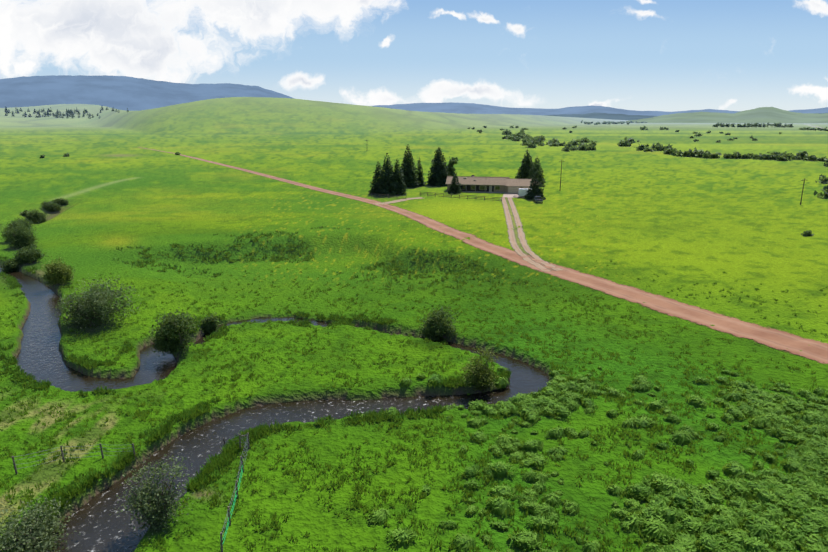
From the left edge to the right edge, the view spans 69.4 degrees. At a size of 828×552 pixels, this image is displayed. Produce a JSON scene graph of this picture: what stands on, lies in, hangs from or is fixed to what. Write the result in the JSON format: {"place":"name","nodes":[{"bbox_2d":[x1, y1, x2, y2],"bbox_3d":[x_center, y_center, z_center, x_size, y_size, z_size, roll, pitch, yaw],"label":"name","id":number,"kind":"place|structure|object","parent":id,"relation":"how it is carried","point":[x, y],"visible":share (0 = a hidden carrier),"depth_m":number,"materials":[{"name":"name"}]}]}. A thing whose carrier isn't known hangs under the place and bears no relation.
{"place":"outdoors","nodes":[
{"label":"outdoors","id":0,"kind":"place"},
{"bbox_2d":[0,75,294,110],"bbox_3d":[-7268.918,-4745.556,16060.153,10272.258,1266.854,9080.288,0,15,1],"label":"mountain","id":1,"kind":"structure","parent":0,"point":[125,93],"depth_m":14834.56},
{"bbox_2d":[0,265,548,551],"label":"creek water","id":2,"kind":"structure","parent":0,"point":[94,524],"depth_m":56.43,"materials":[{"name":"grey liquid"}]},
{"bbox_2d":[373,197,421,204],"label":"dirt path","id":3,"kind":"structure","parent":0,"point":[395,201],"depth_m":188.13,"materials":[{"name":"beige soil"}]},
{"bbox_2d":[0,97,827,551],"bbox_3d":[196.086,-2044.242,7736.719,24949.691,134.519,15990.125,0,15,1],"label":"grassland","id":4,"kind":"structure","parent":0,"point":[638,217],"depth_m":100.19,"materials":[{"name":"green plant"}]},
{"bbox_2d":[0,258,22,272],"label":"willow shrub","id":5,"kind":"object","parent":4,"relation":"on","point":[12,266],"visible":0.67,"depth_m":106.66,"materials":[{"name":"green plant"}]},
{"bbox_2d":[0,220,29,242],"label":"willow shrub","id":6,"kind":"object","parent":4,"relation":"on","point":[11,226],"visible":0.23,"depth_m":127.49,"materials":[{"name":"green plant"}]},
{"bbox_2d":[5,222,38,248],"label":"willow shrub","id":7,"kind":"object","parent":4,"relation":"on","point":[24,236],"visible":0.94,"depth_m":121.61,"materials":[{"name":"green plant"}]},
{"bbox_2d":[7,217,38,229],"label":"willow shrub","id":8,"kind":"object","parent":4,"relation":"on","point":[25,222],"visible":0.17,"depth_m":139.78,"materials":[{"name":"green plant"}]},
{"bbox_2d":[11,242,48,264],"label":"willow shrub","id":9,"kind":"object","parent":4,"relation":"on","point":[26,255],"visible":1,"depth_m":108.54,"materials":[{"name":"green plant"}]},
{"bbox_2d":[24,208,48,223],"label":"willow shrub","id":10,"kind":"object","parent":4,"relation":"on","point":[34,218],"visible":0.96,"depth_m":164.74,"materials":[{"name":"green plant"}]},
{"bbox_2d":[0,494,75,551],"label":"willow shrub","id":11,"kind":"object","parent":4,"relation":"on","point":[25,535],"visible":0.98,"depth_m":37.29,"materials":[{"name":"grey plant"}]},
{"bbox_2d":[41,200,63,211],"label":"willow shrub","id":12,"kind":"object","parent":4,"relation":"on","point":[51,206],"visible":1,"depth_m":180.13,"materials":[{"name":"green plant"}]},
{"bbox_2d":[37,253,77,285],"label":"willow shrub","id":13,"kind":"object","parent":4,"relation":"on","point":[58,273],"visible":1,"depth_m":94.30,"materials":[{"name":"green plant"}]},
{"bbox_2d":[51,198,69,204],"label":"willow shrub","id":14,"kind":"object","parent":4,"relation":"on","point":[61,201],"visible":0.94,"depth_m":186.88,"materials":[{"name":"green plant"}]},
{"bbox_2d":[4,106,128,118],"bbox_3d":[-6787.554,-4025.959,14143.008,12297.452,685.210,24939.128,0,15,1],"label":"conifer trees","id":15,"kind":"object","parent":4,"relation":"on","point":[70,112],"depth_m":2666.92,"materials":[{"name":"green plant"}]},
{"bbox_2d":[12,443,135,473],"bbox_3d":[-25.718,13.825,45.714,8.208,2.116,1.046,-5,15,-17],"label":"fence","id":16,"kind":"object","parent":4,"relation":"on","point":[100,447],"visible":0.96,"depth_m":45.77,"materials":[{"name":"brown wood"}]},
{"bbox_2d":[50,273,140,332],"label":"willow shrub","id":17,"kind":"object","parent":4,"relation":"on","point":[90,311],"visible":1,"depth_m":75.19,"materials":[{"name":"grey plant"}]},
{"bbox_2d":[110,454,200,537],"bbox_3d":[-16.654,14.050,38.417,5.640,4.548,4.648,0,15,1],"label":"willow shrub","id":18,"kind":"object","parent":4,"relation":"on","point":[158,503],"visible":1,"depth_m":38.33,"materials":[{"name":"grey plant"}]},
{"bbox_2d":[142,307,199,356],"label":"willow shrub","id":19,"kind":"object","parent":4,"relation":"on","point":[170,334],"visible":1,"depth_m":67.04,"materials":[{"name":"green plant"}]},
{"bbox_2d":[199,312,221,334],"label":"willow shrub","id":20,"kind":"object","parent":4,"relation":"on","point":[209,325],"visible":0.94,"depth_m":76.52,"materials":[{"name":"green plant"}]},
{"bbox_2d":[220,433,249,551],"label":"fence","id":21,"kind":"object","parent":4,"relation":"on","point":[236,496],"visible":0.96,"depth_m":41.06,"materials":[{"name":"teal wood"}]},
{"bbox_2d":[0,254,556,523],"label":"tall bank grass","id":22,"kind":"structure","parent":4,"relation":"on","point":[225,460],"depth_m":52.41,"materials":[{"name":"green plant"}]},
{"bbox_2d":[113,225,541,296],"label":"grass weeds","id":23,"kind":"object","parent":4,"relation":"on","point":[395,265],"depth_m":112.24,"materials":[{"name":"green plant"}]},
{"bbox_2d":[369,162,381,194],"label":"conifer tree","id":24,"kind":"object","parent":4,"relation":"on","point":[374,188],"visible":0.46,"depth_m":202.86,"materials":[{"name":"green plant"}]},
{"bbox_2d":[374,153,399,196],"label":"conifer tree","id":25,"kind":"object","parent":4,"relation":"on","point":[386,183],"visible":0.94,"depth_m":199.28,"materials":[{"name":"green plant"}]},
{"bbox_2d":[371,193,405,198],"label":"fence","id":26,"kind":"object","parent":4,"relation":"on","point":[388,197],"visible":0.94,"depth_m":193.80,"materials":[{"name":"brown wood"}]},
{"bbox_2d":[392,158,406,194],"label":"conifer tree","id":27,"kind":"object","parent":4,"relation":"on","point":[401,188],"visible":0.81,"depth_m":201.36,"materials":[{"name":"green plant"}]},
{"bbox_2d":[399,144,419,187],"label":"conifer tree","id":28,"kind":"object","parent":4,"relation":"on","point":[410,180],"visible":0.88,"depth_m":222.13,"materials":[{"name":"green plant"}]},
{"bbox_2d":[415,156,425,185],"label":"conifer tree","id":29,"kind":"object","parent":4,"relation":"on","point":[419,173],"visible":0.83,"depth_m":227.26,"materials":[{"name":"green plant"}]},
{"bbox_2d":[20,126,827,235],"bbox_3d":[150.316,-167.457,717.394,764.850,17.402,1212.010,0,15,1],"label":"brush shrub","id":30,"kind":"object","parent":4,"relation":"on","point":[528,140],"visible":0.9,"depth_m":422.57,"materials":[{"name":"green plant"}]},
{"bbox_2d":[425,147,449,186],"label":"conifer tree","id":31,"kind":"object","parent":4,"relation":"on","point":[438,174],"visible":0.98,"depth_m":228.11,"materials":[{"name":"green plant"}]},
{"bbox_2d":[417,304,462,343],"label":"willow shrub","id":32,"kind":"object","parent":4,"relation":"on","point":[437,327],"visible":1,"depth_m":72.75,"materials":[{"name":"green plant"}]},
{"bbox_2d":[446,157,457,176],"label":"broadleaf tree","id":33,"kind":"object","parent":4,"relation":"on","point":[450,169],"depth_m":238.99,"materials":[{"name":"green plant"}]},
{"bbox_2d":[448,174,461,193],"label":"conifer tree","id":34,"kind":"object","parent":4,"relation":"on","point":[455,188],"visible":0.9,"depth_m":206.96,"materials":[{"name":"green plant"}]},
{"bbox_2d":[420,192,501,201],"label":"fence","id":35,"kind":"object","parent":4,"relation":"on","point":[435,194],"visible":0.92,"depth_m":193.87,"materials":[{"name":"brown wood"}]},
{"bbox_2d":[457,345,498,392],"bbox_3d":[6.330,9.024,58.593,4.408,5.150,4.156,0,15,1],"label":"willow shrub","id":36,"kind":"object","parent":4,"relation":"on","point":[479,374],"visible":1,"depth_m":58.31,"materials":[{"name":"green plant"}]},
{"bbox_2d":[445,175,533,193],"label":"ranch house","id":37,"kind":"structure","parent":4,"relation":"on","point":[473,183],"depth_m":209.69,"materials":[{"name":"brown wood"}]},
{"bbox_2d":[503,193,523,197],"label":"gravel apron","id":38,"kind":"object","parent":4,"relation":"on","point":[509,195],"depth_m":201.58,"materials":[{"name":"beige gravel"}]},
{"bbox_2d":[518,188,528,196],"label":"cargo trailer","id":39,"kind":"object","parent":38,"relation":"on","point":[522,192],"visible":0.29,"depth_m":195.83,"materials":[{"name":"white paint"}]},
{"bbox_2d":[515,150,534,178],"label":"conifer tree","id":40,"kind":"object","parent":4,"relation":"on","point":[527,165],"visible":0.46,"depth_m":240.38,"materials":[{"name":"green plant"}]},
{"bbox_2d":[524,171,545,199],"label":"conifer tree","id":41,"kind":"object","parent":4,"relation":"on","point":[534,190],"visible":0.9,"depth_m":191.75,"materials":[{"name":"green plant"}]},
{"bbox_2d":[528,156,545,186],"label":"conifer tree","id":42,"kind":"object","parent":4,"relation":"on","point":[537,169],"visible":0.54,"depth_m":227.23,"materials":[{"name":"green plant"}]},
{"bbox_2d":[533,196,542,202],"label":"car","id":43,"kind":"object","parent":4,"relation":"on","point":[537,199],"visible":1,"depth_m":184.99,"materials":[{"name":"black paint"}]},
{"bbox_2d":[359,366,827,551],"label":"shrubs","id":44,"kind":"object","parent":4,"relation":"on","point":[795,504],"depth_m":42.17,"materials":[{"name":"green plant"}]},
{"bbox_2d":[467,120,827,142],"bbox_3d":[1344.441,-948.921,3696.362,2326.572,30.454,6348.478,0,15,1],"label":"windbreak tree","id":45,"kind":"object","parent":4,"relation":"on","point":[717,124],"visible":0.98,"depth_m":1852.97,"materials":[{"name":"green plant"}]},
{"bbox_2d":[800,178,805,204],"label":"utility pole","id":46,"kind":"object","parent":4,"relation":"on","point":[802,190],"visible":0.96,"depth_m":180.91,"materials":[{"name":"brown wood"}]},
{"bbox_2d":[0,0,827,111],"label":"sky","id":47,"kind":"structure","parent":0,"point":[637,55],"materials":[{"name":"blue"}]},
{"bbox_2d":[140,147,827,363],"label":"dirt road","id":48,"kind":"structure","parent":0,"point":[814,350],"depth_m":87.74,"materials":[{"name":"brown soil"}]},
{"bbox_2d":[501,197,562,270],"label":"driveway","id":49,"kind":"structure","parent":0,"point":[521,237],"depth_m":129.99,"materials":[{"name":"beige soil"}]},
{"bbox_2d":[373,102,827,115],"bbox_3d":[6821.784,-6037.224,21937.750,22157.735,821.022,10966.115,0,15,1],"label":"mountain","id":50,"kind":"structure","parent":0,"point":[464,108],"depth_m":23096.47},
{"bbox_2d":[543,112,822,119],"bbox_3d":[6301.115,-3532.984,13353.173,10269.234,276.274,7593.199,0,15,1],"label":"mountain","id":51,"kind":"structure","parent":0,"point":[595,115],"depth_m":13856.98,"materials":[{"name":"blue"}]},
{"bbox_2d":[626,107,827,122],"bbox_3d":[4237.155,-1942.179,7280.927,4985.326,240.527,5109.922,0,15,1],"label":"hill","id":52,"kind":"structure","parent":0,"point":[766,115],"depth_m":6593.21,"materials":[{"name":"green plant"}]}
]}

